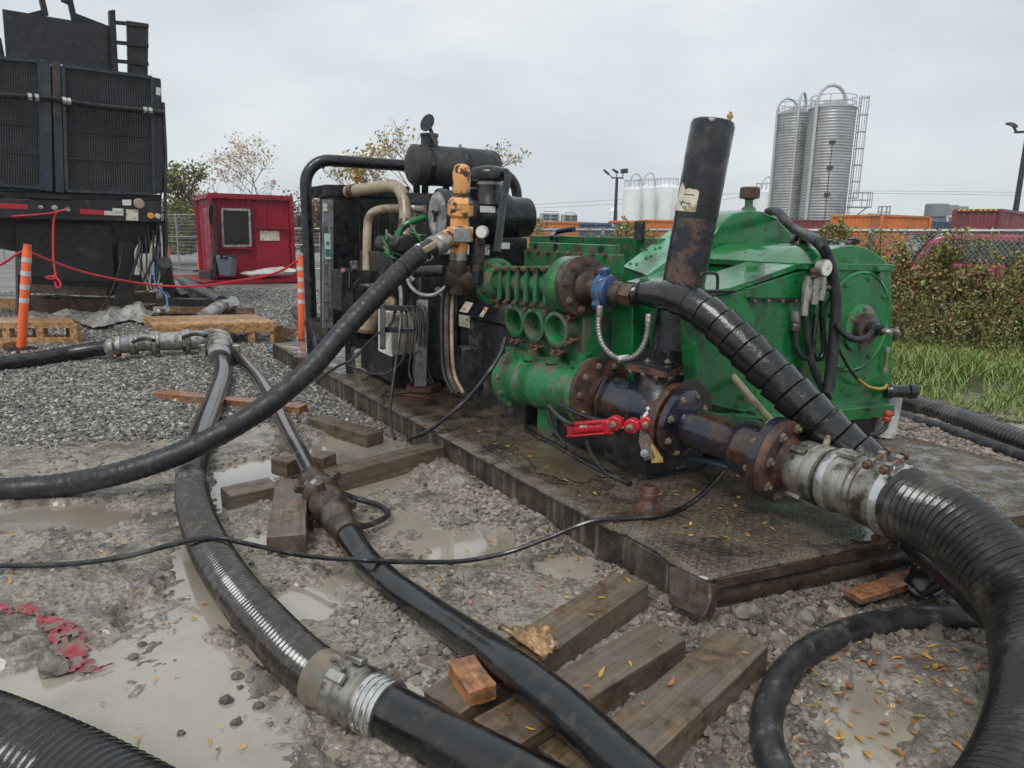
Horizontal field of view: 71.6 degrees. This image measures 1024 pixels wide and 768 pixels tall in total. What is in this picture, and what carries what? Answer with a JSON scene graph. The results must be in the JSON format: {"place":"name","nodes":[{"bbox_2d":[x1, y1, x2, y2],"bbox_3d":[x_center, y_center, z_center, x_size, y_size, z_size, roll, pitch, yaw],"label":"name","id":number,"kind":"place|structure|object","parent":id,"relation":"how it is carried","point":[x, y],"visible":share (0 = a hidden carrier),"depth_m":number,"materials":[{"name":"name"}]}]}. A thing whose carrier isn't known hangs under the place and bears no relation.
{"place":"outdoors","nodes":[
{"label":"outdoors","id":0,"kind":"place"},
{"bbox_2d":[0,286,319,339],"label":"gravel","id":1,"kind":"structure","parent":0,"point":[271,295],"depth_m":14.41,"materials":[{"name":"gravel"}]},
{"bbox_2d":[31,296,66,313],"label":"timber","id":2,"kind":"object","parent":1,"relation":"on","point":[49,304],"visible":0.61,"depth_m":12.42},
{"bbox_2d":[31,294,114,310],"bbox_3d":[-8.461,-1.561,13.620,2.186,0.249,0.328,5,13,16],"label":"timber","id":3,"kind":"object","parent":1,"relation":"on","point":[85,303],"visible":0.38,"depth_m":13.37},
{"bbox_2d":[31,284,114,295],"bbox_3d":[-8.633,-1.891,13.886,1.983,0.280,0.323,4,12,13],"label":"timber","id":4,"kind":"object","parent":3,"relation":"on","point":[68,290],"visible":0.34,"depth_m":13.72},
{"bbox_2d":[28,301,153,327],"bbox_3d":[-7.071,-1.197,11.703,2.045,0.270,2.522,-4,13,-23],"label":"plastic sheet","id":5,"kind":"object","parent":1,"relation":"on","point":[137,311],"visible":0.83,"depth_m":11.61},
{"bbox_2d":[155,297,210,306],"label":"dark beam","id":6,"kind":"structure","parent":1,"relation":"on","point":[172,301],"depth_m":12.73,"materials":[{"name":"metal"}]},
{"bbox_2d":[169,306,254,314],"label":"rusty beam","id":7,"kind":"structure","parent":1,"relation":"on","point":[197,309],"depth_m":12.57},
{"bbox_2d":[271,453,297,477],"bbox_3d":[-1.375,0.497,4.337,0.138,0.104,0.134,8,14,30],"label":"timber block","id":8,"kind":"object","parent":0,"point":[283,465],"depth_m":4.29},
{"bbox_2d":[0,237,975,343],"bbox_3d":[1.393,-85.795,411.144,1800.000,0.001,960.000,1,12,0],"label":"gravel yard","id":9,"kind":"structure","parent":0,"point":[7,278],"depth_m":19.75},
{"bbox_2d":[4,244,38,353],"bbox_3d":[-6.144,-1.058,8.771,0.423,1.327,0.404,6,13,22],"label":"delineator post","id":10,"kind":"object","parent":9,"relation":"on","point":[25,274],"visible":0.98,"depth_m":8.77,"materials":[{"name":"orange plastic"}]},
{"bbox_2d":[0,0,167,311],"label":"trailer","id":11,"kind":"object","parent":9,"relation":"on","point":[83,138],"visible":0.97,"depth_m":12.00,"materials":[{"name":"black paint"}]},
{"bbox_2d":[0,209,297,288],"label":"red rope","id":12,"kind":"object","parent":11,"relation":"attached to","point":[54,262],"visible":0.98,"depth_m":10.72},
{"bbox_2d":[158,256,189,297],"bbox_3d":[-6.354,-1.916,13.292,0.423,1.072,3.984,-4,13,-21],"label":"curved hose","id":13,"kind":"object","parent":11,"relation":"hanging from","point":[166,269],"visible":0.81,"depth_m":12.05,"materials":[{"name":"black rubber"}]},
{"bbox_2d":[161,196,196,254],"bbox_3d":[-14.383,-6.595,29.379,2.829,2.517,2.530,1,12,0],"label":"bush","id":14,"kind":"object","parent":9,"relation":"on","point":[174,207],"visible":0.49,"depth_m":29.16,"materials":[{"name":"green plant"}]},
{"bbox_2d":[161,213,198,270],"bbox_3d":[-12.035,-5.088,25.541,3.438,2.050,0.055,10,15,35],"label":"fence","id":15,"kind":"object","parent":9,"relation":"on","point":[177,236],"visible":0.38,"depth_m":25.38,"materials":[{"name":"metal"}]},
{"bbox_2d":[159,156,210,251],"bbox_3d":[-13.876,-7.605,29.987,2.207,4.068,2.284,-7,14,-32],"label":"tree","id":16,"kind":"object","parent":9,"relation":"on","point":[177,184],"visible":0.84,"depth_m":29.71,"materials":[{"name":"green plant"}]},
{"bbox_2d":[0,330,393,448],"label":"gravel","id":17,"kind":"structure","parent":9,"relation":"on","point":[119,393],"depth_m":6.61,"materials":[{"name":"gravel"}]},
{"bbox_2d":[0,317,82,342],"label":"pallet","id":18,"kind":"object","parent":17,"relation":"on","point":[41,326],"visible":0.9,"depth_m":9.53,"materials":[{"name":"brown wood"}]},
{"bbox_2d":[0,341,106,370],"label":"feeder hose","id":19,"kind":"object","parent":17,"relation":"on","point":[57,355],"visible":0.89,"depth_m":8.00,"materials":[{"name":"black rubber"}]},
{"bbox_2d":[103,328,239,364],"bbox_3d":[-3.909,-0.433,8.150,1.304,0.374,1.359,-7,14,-34],"label":"steel manifold","id":20,"kind":"object","parent":17,"relation":"on","point":[210,343],"visible":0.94,"depth_m":8.25,"materials":[{"name":"metal"}]},
{"bbox_2d":[144,314,278,343],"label":"plank platform","id":21,"kind":"structure","parent":17,"relation":"on","point":[251,325],"depth_m":9.73,"materials":[{"name":"brown wood"}]},
{"bbox_2d":[152,389,307,414],"bbox_3d":[-2.508,0.166,6.268,1.561,0.094,0.134,5,13,18],"label":"plank","id":22,"kind":"object","parent":17,"relation":"on","point":[190,397],"visible":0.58,"depth_m":6.28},
{"bbox_2d":[288,256,306,341],"bbox_3d":[-2.935,-1.160,9.800,0.349,1.201,0.349,-4,13,-22],"label":"delineator post","id":23,"kind":"object","parent":17,"relation":"on","point":[301,317],"visible":0.8,"depth_m":9.78,"materials":[{"name":"orange plastic"}]},
{"bbox_2d":[177,276,238,314],"bbox_3d":[-6.491,-1.942,14.995,0.779,0.308,8.628,-5,13,-26],"label":"pipe","id":24,"kind":"object","parent":9,"relation":"on","point":[220,304],"visible":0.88,"depth_m":12.63,"materials":[{"name":"metal"}]},
{"bbox_2d":[173,193,297,284],"bbox_3d":[-8.378,-4.393,21.432,3.289,2.538,3.373,-6,14,-30],"label":"red cabin","id":25,"kind":"object","parent":9,"relation":"on","point":[255,232],"visible":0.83,"depth_m":20.81,"materials":[{"name":"metal"}]},
{"bbox_2d":[208,202,217,276],"bbox_3d":[-8.441,-4.068,20.033,0.287,2.090,0.140,-6,14,-31],"label":"hose coil","id":26,"kind":"object","parent":25,"relation":"hanging from","point":[212,220],"visible":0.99,"depth_m":20.04,"materials":[{"name":"black rubber"}]},
{"bbox_2d":[216,254,236,275],"bbox_3d":[-8.078,-3.378,20.124,0.570,0.618,0.567,1,12,0],"label":"trash bin","id":27,"kind":"object","parent":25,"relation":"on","point":[226,263],"visible":1,"depth_m":19.96,"materials":[{"name":"grey plastic"}]},
{"bbox_2d":[221,208,251,246],"bbox_3d":[-7.924,-4.495,20.418,0.856,1.081,0.101,-6,14,-30],"label":"window","id":28,"kind":"structure","parent":25,"relation":"in","point":[236,227],"depth_m":20.43,"materials":[{"name":"grey glass"}]},
{"bbox_2d":[202,128,277,194],"bbox_3d":[-13.650,-9.949,36.046,3.613,6.491,5.169,-4,13,-22],"label":"tree","id":29,"kind":"object","parent":9,"relation":"on","point":[234,160],"visible":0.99,"depth_m":35.56,"materials":[{"name":"brown plant"}]},
{"bbox_2d":[283,188,319,252],"bbox_3d":[-9.532,-7.678,33.292,3.460,3.130,3.205,1,12,0],"label":"bush","id":30,"kind":"object","parent":9,"relation":"on","point":[316,214],"visible":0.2,"depth_m":32.73,"materials":[{"name":"green plant"}]},
{"bbox_2d":[367,117,421,192],"bbox_3d":[-3.874,-6.721,23.366,1.893,4.075,1.725,-11,17,-44],"label":"tree","id":31,"kind":"object","parent":9,"relation":"on","point":[390,147],"visible":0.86,"depth_m":23.02,"materials":[{"name":"yellow plant"}]},
{"bbox_2d":[622,173,642,220],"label":"white tank","id":32,"kind":"object","parent":9,"relation":"on","point":[632,200],"visible":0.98,"depth_m":91.14,"materials":[{"name":"metal"}]},
{"bbox_2d":[637,172,656,219],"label":"white tank","id":33,"kind":"object","parent":9,"relation":"on","point":[648,205],"visible":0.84,"depth_m":92.86,"materials":[{"name":"metal"}]},
{"bbox_2d":[655,178,678,219],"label":"white tank","id":34,"kind":"object","parent":9,"relation":"on","point":[664,201],"visible":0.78,"depth_m":94.49,"materials":[{"name":"metal"}]},
{"bbox_2d":[768,91,814,218],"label":"silo","id":35,"kind":"object","parent":9,"relation":"on","point":[789,142],"visible":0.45,"depth_m":67.67,"materials":[{"name":"metal"}]},
{"bbox_2d":[798,83,872,219],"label":"silo","id":36,"kind":"object","parent":9,"relation":"on","point":[827,155],"visible":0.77,"depth_m":63.66,"materials":[{"name":"metal"}]},
{"bbox_2d":[830,214,931,259],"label":"shipping container","id":37,"kind":"object","parent":9,"relation":"on","point":[868,221],"visible":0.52,"depth_m":43.92,"materials":[{"name":"metal"}]},
{"bbox_2d":[885,233,1023,311],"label":"parked car","id":38,"kind":"object","parent":9,"relation":"on","point":[983,249],"visible":0.09,"depth_m":14.14,"materials":[{"name":"red paint"}]},
{"bbox_2d":[950,208,1023,234],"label":"shipping container","id":39,"kind":"object","parent":9,"relation":"on","point":[994,218],"visible":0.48,"depth_m":33.88,"materials":[{"name":"metal"}]},
{"bbox_2d":[1005,122,1023,210],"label":"light pole","id":40,"kind":"object","parent":9,"relation":"on","point":[1020,179],"visible":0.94,"depth_m":40.27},
{"bbox_2d":[0,349,1023,767],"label":"ground","id":41,"kind":"structure","parent":0,"point":[86,611],"depth_m":3.04,"materials":[{"name":"gravel"}]},
{"bbox_2d":[0,690,175,767],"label":"ribbed hose","id":42,"kind":"object","parent":41,"relation":"on","point":[33,734],"visible":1,"depth_m":1.82,"materials":[{"name":"rubber"}]},
{"bbox_2d":[220,477,274,509],"bbox_3d":[-1.499,0.644,4.072,0.281,0.124,0.184,-9,15,-39],"label":"timber","id":43,"kind":"object","parent":41,"relation":"on","point":[238,495],"visible":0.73,"depth_m":4.01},
{"bbox_2d":[266,479,307,557],"bbox_3d":[-1.187,0.703,3.794,0.183,0.134,0.819,-2,12,-15],"label":"timber","id":44,"kind":"object","parent":41,"relation":"on","point":[288,525],"visible":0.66,"depth_m":3.57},
{"bbox_2d":[345,492,390,528],"bbox_3d":[-0.788,0.672,3.832,0.258,0.100,0.458,-3,13,-19],"label":"safety cable","id":45,"kind":"object","parent":41,"relation":"on","point":[383,518],"visible":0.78,"depth_m":3.90,"materials":[{"name":"black rubber"}]},
{"bbox_2d":[174,352,568,767],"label":"ribbed hose","id":46,"kind":"object","parent":41,"relation":"on","point":[349,692],"visible":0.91,"depth_m":2.29,"materials":[{"name":"black rubber"}]},
{"bbox_2d":[322,442,442,490],"bbox_3d":[-0.825,0.542,4.601,0.164,0.144,0.869,12,17,43],"label":"timber","id":47,"kind":"object","parent":41,"relation":"on","point":[376,468],"visible":0.59,"depth_m":4.52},
{"bbox_2d":[257,392,587,691],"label":"mud lumps","id":48,"kind":"object","parent":41,"relation":"on","point":[360,600],"visible":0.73,"depth_m":2.98,"materials":[{"name":"gravel"}]},
{"bbox_2d":[232,351,666,767],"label":"discharge hose","id":49,"kind":"object","parent":41,"relation":"on","point":[588,731],"visible":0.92,"depth_m":2.46,"materials":[{"name":"rubber"}]},
{"bbox_2d":[0,435,986,767],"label":"puddle water","id":50,"kind":"structure","parent":41,"relation":"on","point":[160,711],"depth_m":2.52,"materials":[{"name":"liquid"}]},
{"bbox_2d":[37,656,70,679],"bbox_3d":[-1.620,1.007,2.515,0.115,0.075,0.088,1,12,0],"label":"stone","id":51,"kind":"object","parent":50,"relation":"on","point":[56,666],"visible":0.97,"depth_m":2.49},
{"bbox_2d":[0,601,113,673],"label":"torn netting","id":52,"kind":"object","parent":50,"relation":"on","point":[75,651],"visible":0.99,"depth_m":2.65,"materials":[{"name":"red plastic"}]},
{"bbox_2d":[308,414,383,447],"bbox_3d":[-1.284,0.360,5.447,0.718,0.114,0.164,10,15,38],"label":"timber","id":53,"kind":"object","parent":50,"relation":"on","point":[350,432],"visible":0.91,"depth_m":5.34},
{"bbox_2d":[326,402,985,767],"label":"rubble","id":54,"kind":"object","parent":50,"relation":"on","point":[781,635],"visible":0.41,"depth_m":2.77,"materials":[{"name":"gravel"}]},
{"bbox_2d":[788,608,821,627],"bbox_3d":[1.173,0.943,2.858,0.108,0.096,0.118,12,16,42],"label":"stone","id":55,"kind":"object","parent":54,"relation":"on","point":[807,617],"visible":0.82,"depth_m":2.82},
{"bbox_2d":[843,569,909,603],"bbox_3d":[1.693,0.867,3.100,0.616,0.036,0.096,-5,13,-26],"label":"plank","id":56,"kind":"object","parent":54,"relation":"on","point":[886,586],"visible":0.55,"depth_m":3.01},
{"bbox_2d":[903,564,944,599],"bbox_3d":[1.800,0.854,3.069,0.258,0.070,0.206,-5,14,-27],"label":"rubber scrap","id":57,"kind":"object","parent":56,"relation":"on","point":[921,583],"visible":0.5,"depth_m":3.04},
{"bbox_2d":[875,467,1023,767],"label":"huge ribbed hose","id":58,"kind":"object","parent":50,"relation":"on","point":[969,544],"visible":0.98,"depth_m":2.44,"materials":[{"name":"rubber"}]},
{"bbox_2d":[0,423,988,767],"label":"mud clods","id":59,"kind":"object","parent":41,"relation":"on","point":[392,757],"visible":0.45,"depth_m":3.19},
{"bbox_2d":[424,572,647,719],"bbox_3d":[0.144,0.968,2.601,0.169,0.154,1.102,11,16,40],"label":"timber","id":60,"kind":"object","parent":41,"relation":"on","point":[577,629],"visible":0.53,"depth_m":2.66,"materials":[{"name":"wood"}]},
{"bbox_2d":[447,655,496,706],"bbox_3d":[-0.128,0.936,2.246,0.099,0.063,0.182,-5,13,-26],"label":"timber block","id":61,"kind":"object","parent":60,"relation":"on","point":[472,681],"depth_m":2.21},
{"bbox_2d":[498,623,561,661],"bbox_3d":[0.064,0.880,2.496,0.118,0.070,0.250,-9,16,-40],"label":"bark piece","id":62,"kind":"object","parent":60,"relation":"on","point":[541,641],"visible":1,"depth_m":2.46,"materials":[{"name":"brown wood"}]},
{"bbox_2d":[538,735,571,760],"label":"timber","id":63,"kind":"object","parent":41,"relation":"on","point":[556,747],"visible":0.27,"depth_m":2.02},
{"bbox_2d":[474,621,685,751],"bbox_3d":[0.255,1.020,2.339,0.854,0.144,0.169,-10,16,-41],"label":"timber","id":64,"kind":"object","parent":41,"relation":"on","point":[647,653],"visible":0.58,"depth_m":2.35,"materials":[{"name":"wood"}]},
{"bbox_2d":[557,627,767,767],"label":"timber","id":65,"kind":"object","parent":41,"relation":"on","point":[716,674],"visible":0.76,"depth_m":2.23,"materials":[{"name":"wood"}]},
{"bbox_2d":[749,604,979,767],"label":"looped hose","id":66,"kind":"object","parent":41,"relation":"on","point":[792,665],"visible":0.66,"depth_m":2.55,"materials":[{"name":"rubber"}]},
{"bbox_2d":[900,543,983,629],"bbox_3d":[1.747,0.794,2.753,0.222,0.320,0.552,-4,13,-21],"label":"hose","id":67,"kind":"object","parent":41,"relation":"on","point":[933,571],"visible":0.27,"depth_m":2.76,"materials":[{"name":"black rubber"}]},
{"bbox_2d":[901,395,1023,449],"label":"hose","id":68,"kind":"object","parent":41,"relation":"on","point":[983,425],"visible":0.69,"depth_m":5.78,"materials":[{"name":"rubber"}]},
{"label":"timber","id":69,"kind":"object","parent":41,"relation":"on","visible":0},
{"bbox_2d":[272,341,1023,619],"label":"steel skid","id":70,"kind":"object","parent":69,"relation":"on","point":[700,572],"visible":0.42,"depth_m":3.63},
{"bbox_2d":[331,260,377,373],"bbox_3d":[-1.298,-0.598,6.552,0.658,1.085,0.821,5,13,20],"label":"hydraulic tank","id":71,"kind":"object","parent":70,"relation":"on","point":[352,284],"visible":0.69,"depth_m":6.26,"materials":[{"name":"black metal"}]},
{"bbox_2d":[0,471,723,567],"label":"cable","id":72,"kind":"object","parent":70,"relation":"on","point":[354,559],"visible":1,"depth_m":3.21,"materials":[{"name":"black rubber"}]},
{"bbox_2d":[311,184,447,346],"bbox_3d":[-1.367,-1.170,7.343,1.362,1.692,0.522,-6,14,-30],"label":"radiator","id":73,"kind":"object","parent":70,"relation":"on","point":[342,216],"visible":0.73,"depth_m":6.90,"materials":[{"name":"black metal"}]},
{"bbox_2d":[300,154,521,353],"bbox_3d":[-1.004,-1.421,7.939,2.578,2.126,0.737,-5,14,-27],"label":"roll frame","id":74,"kind":"object","parent":70,"relation":"on","point":[313,166],"visible":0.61,"depth_m":7.60,"materials":[{"name":"black paint"}]},
{"bbox_2d":[343,179,529,394],"bbox_3d":[-0.387,-0.713,6.279,1.568,2.146,2.384,-5,14,-27],"label":"engine","id":75,"kind":"object","parent":70,"relation":"on","point":[435,321],"visible":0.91,"depth_m":6.07,"materials":[{"name":"black metal"}]},
{"bbox_2d":[378,296,416,356],"bbox_3d":[-0.941,-0.478,5.809,0.302,0.486,0.631,-2,12,-12],"label":"control box","id":76,"kind":"object","parent":75,"relation":"attached to","point":[387,340],"visible":0.79,"depth_m":5.72,"materials":[{"name":"white paint"}]},
{"bbox_2d":[405,114,501,186],"bbox_3d":[-0.513,-2.021,6.210,0.830,0.586,0.348,-6,14,-29],"label":"muffler","id":77,"kind":"object","parent":75,"relation":"attached to","point":[429,161],"visible":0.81,"depth_m":6.03,"materials":[{"name":"black paint"}]},
{"bbox_2d":[428,165,536,298],"bbox_3d":[-0.150,-1.220,5.808,0.894,1.084,0.872,-6,14,-29],"label":"air cleaner","id":78,"kind":"object","parent":75,"relation":"on","point":[503,216],"visible":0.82,"depth_m":5.71,"materials":[{"name":"black paint"}]},
{"bbox_2d":[455,345,482,391],"bbox_3d":[-0.325,-0.119,5.404,0.195,0.322,0.229,-4,13,-20],"label":"black box","id":79,"kind":"object","parent":70,"relation":"on","point":[469,365],"visible":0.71,"depth_m":5.33,"materials":[{"name":"paint"}]},
{"bbox_2d":[459,300,518,413],"bbox_3d":[-0.015,-0.241,5.867,0.460,0.886,1.211,-6,14,-28],"label":"control cabinet","id":80,"kind":"object","parent":70,"relation":"on","point":[482,325],"visible":0.33,"depth_m":5.77,"materials":[{"name":"metal"}]},
{"bbox_2d":[516,441,608,482],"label":"puddle","id":81,"kind":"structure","parent":70,"relation":"on","point":[556,460],"depth_m":4.20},
{"bbox_2d":[524,425,632,485],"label":"deck cables","id":82,"kind":"object","parent":70,"relation":"on","point":[625,481],"visible":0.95,"depth_m":4.29,"materials":[{"name":"black rubber"}]},
{"bbox_2d":[551,413,712,479],"bbox_3d":[0.761,0.294,4.453,0.530,0.271,1.248,-6,14,-28],"label":"valve stand","id":83,"kind":"object","parent":70,"relation":"on","point":[621,448],"visible":0.41,"depth_m":4.15,"materials":[{"name":"black metal"}]},
{"bbox_2d":[592,355,683,462],"bbox_3d":[0.761,0.102,4.076,0.549,0.540,0.584,-9,16,-39],"label":"suction valve","id":84,"kind":"object","parent":83,"relation":"on","point":[621,394],"visible":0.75,"depth_m":3.98,"materials":[{"name":"black paint"}]},
{"bbox_2d":[564,415,650,437],"bbox_3d":[0.535,0.245,3.936,0.535,0.184,0.130,8,14,29],"label":"red valve handle","id":85,"kind":"object","parent":84,"relation":"attached to","point":[613,424],"visible":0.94,"depth_m":3.89,"materials":[{"name":"red paint"}]},
{"bbox_2d":[640,112,734,363],"bbox_3d":[1.001,-0.801,3.988,0.385,1.379,0.306,-6,14,-28],"label":"pulsation dampener","id":86,"kind":"object","parent":84,"relation":"on","point":[704,172],"visible":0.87,"depth_m":3.87,"materials":[{"name":"black paint"}]},
{"bbox_2d":[648,388,806,500],"bbox_3d":[1.113,0.296,3.679,0.408,0.460,0.835,-9,16,-40],"label":"pipe spool","id":87,"kind":"object","parent":84,"relation":"attached to","point":[754,453],"visible":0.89,"depth_m":3.52,"materials":[{"name":"metal"}]},
{"bbox_2d":[782,433,921,548],"bbox_3d":[1.493,0.438,3.210,0.329,0.435,0.626,-5,13,-25],"label":"hose coupling","id":88,"kind":"object","parent":87,"relation":"attached to","point":[843,482],"visible":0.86,"depth_m":3.08,"materials":[{"name":"metal"}]},
{"bbox_2d":[636,482,659,515],"bbox_3d":[0.666,0.564,3.464,0.120,0.150,0.120,1,12,0],"label":"pipe fitting","id":89,"kind":"object","parent":70,"relation":"on","point":[647,503],"visible":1,"depth_m":3.43,"materials":[{"name":"metal"}]},
{"bbox_2d":[474,187,899,436],"bbox_3d":[0.909,-0.639,5.548,2.412,1.760,3.622,-6,14,-28],"label":"mud pump","id":90,"kind":"object","parent":70,"relation":"on","point":[556,355],"visible":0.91,"depth_m":4.50,"materials":[{"name":"green paint"}]},
{"bbox_2d":[408,337,507,440],"bbox_3d":[-0.363,0.046,4.889,0.697,0.723,0.156,-2,12,-12],"label":"cable","id":91,"kind":"object","parent":90,"relation":"hanging from","point":[464,400],"visible":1,"depth_m":4.85,"materials":[{"name":"black rubber"}]},
{"bbox_2d":[444,225,488,293],"bbox_3d":[-0.302,-0.915,5.274,0.404,0.514,0.399,1,12,0],"label":"discharge pipe","id":92,"kind":"object","parent":90,"relation":"attached to","point":[470,280],"visible":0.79,"depth_m":5.19,"materials":[{"name":"metal"}]},
{"bbox_2d":[442,164,472,294],"bbox_3d":[-0.431,-1.100,5.088,0.335,0.923,0.226,-8,15,-35],"label":"relief valve","id":93,"kind":"object","parent":92,"relation":"on","point":[459,231],"visible":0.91,"depth_m":5.04,"materials":[{"name":"orange paint"}]},
{"bbox_2d":[0,231,451,499],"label":"relief hose","id":94,"kind":"object","parent":93,"relation":"attached to","point":[314,363],"visible":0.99,"depth_m":4.18,"materials":[{"name":"black rubber"}]},
{"bbox_2d":[575,267,635,309],"bbox_3d":[0.573,-0.574,4.267,0.275,0.256,0.390,-7,15,-34],"label":"hammer union","id":95,"kind":"object","parent":90,"relation":"attached to","point":[604,288],"visible":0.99,"depth_m":4.21,"materials":[{"name":"metal"}]},
{"bbox_2d":[595,305,652,362],"bbox_3d":[0.621,-0.284,4.079,0.341,0.304,0.162,7,13,25],"label":"flexible conduit","id":96,"kind":"object","parent":95,"relation":"attached to","point":[625,357],"visible":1,"depth_m":4.04,"materials":[{"name":"metal"}]},
{"bbox_2d":[731,374,772,420],"bbox_3d":[1.324,-0.071,4.097,0.204,0.463,0.640,-4,13,-21],"label":"tan hose","id":97,"kind":"object","parent":90,"relation":"attached to","point":[756,404],"visible":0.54,"depth_m":3.95,"materials":[{"name":"rubber"}]},
{"bbox_2d":[630,280,894,461],"bbox_3d":[1.308,0.096,3.596,1.912,1.158,0.290,12,17,43],"label":"wrapped hose","id":98,"kind":"object","parent":90,"relation":"attached to","point":[749,351],"visible":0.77,"depth_m":3.50,"materials":[{"name":"black rubber"}]},
{"bbox_2d":[764,207,841,391],"bbox_3d":[1.961,-0.660,4.889,0.240,1.144,1.686,3,12,9],"label":"hose","id":99,"kind":"object","parent":90,"relation":"on","point":[819,244],"visible":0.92,"depth_m":4.23,"materials":[{"name":"black rubber"}]},
{"bbox_2d":[789,259,831,330],"bbox_3d":[1.765,-0.518,4.138,0.246,0.415,0.122,-2,12,-15],"label":"pressure gauge","id":100,"kind":"object","parent":90,"relation":"attached to","point":[815,286],"visible":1,"depth_m":4.11,"materials":[{"name":"metal"}]},
{"bbox_2d":[801,301,832,399],"bbox_3d":[1.827,-0.193,4.255,0.322,0.621,0.058,-5,13,-25],"label":"hose","id":101,"kind":"object","parent":100,"relation":"hanging from","point":[810,353],"visible":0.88,"depth_m":4.23,"materials":[{"name":"black rubber"}]},
{"bbox_2d":[811,300,826,361],"bbox_3d":[1.852,-0.333,4.269,0.133,0.409,0.060,-9,16,-40],"label":"hose","id":102,"kind":"object","parent":100,"relation":"attached to","point":[821,316],"visible":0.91,"depth_m":4.24,"materials":[{"name":"black rubber"}]},
{"bbox_2d":[868,383,918,438],"bbox_3d":[2.519,0.205,4.691,0.265,0.410,0.636,7,14,27],"label":"filter canister","id":103,"kind":"object","parent":70,"relation":"on","point":[886,425],"visible":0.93,"depth_m":4.68,"materials":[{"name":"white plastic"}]},
{"bbox_2d":[0,0,1023,222],"label":"sky","id":104,"kind":"structure","parent":0,"point":[587,88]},
{"bbox_2d":[892,328,1023,423],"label":"grass verge","id":105,"kind":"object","parent":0,"point":[972,388],"depth_m":7.51,"materials":[{"name":"plant"}]},
{"bbox_2d":[448,227,1023,340],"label":"chain link fence","id":106,"kind":"object","parent":105,"relation":"on","point":[866,231],"visible":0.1,"depth_m":10.21,"materials":[{"name":"metal"}]},
{"bbox_2d":[485,215,1023,357],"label":"vine hedge","id":107,"kind":"object","parent":106,"relation":"attached to","point":[985,304],"visible":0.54,"depth_m":9.78,"materials":[{"name":"green plant"}]},
{"bbox_2d":[896,416,1023,464],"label":"gravel","id":108,"kind":"structure","parent":0,"point":[908,426],"depth_m":5.51,"materials":[{"name":"gravel"}]},
{"bbox_2d":[900,410,1023,461],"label":"hose","id":109,"kind":"object","parent":108,"relation":"on","point":[1016,453],"visible":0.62,"depth_m":5.44,"materials":[{"name":"black rubber"}]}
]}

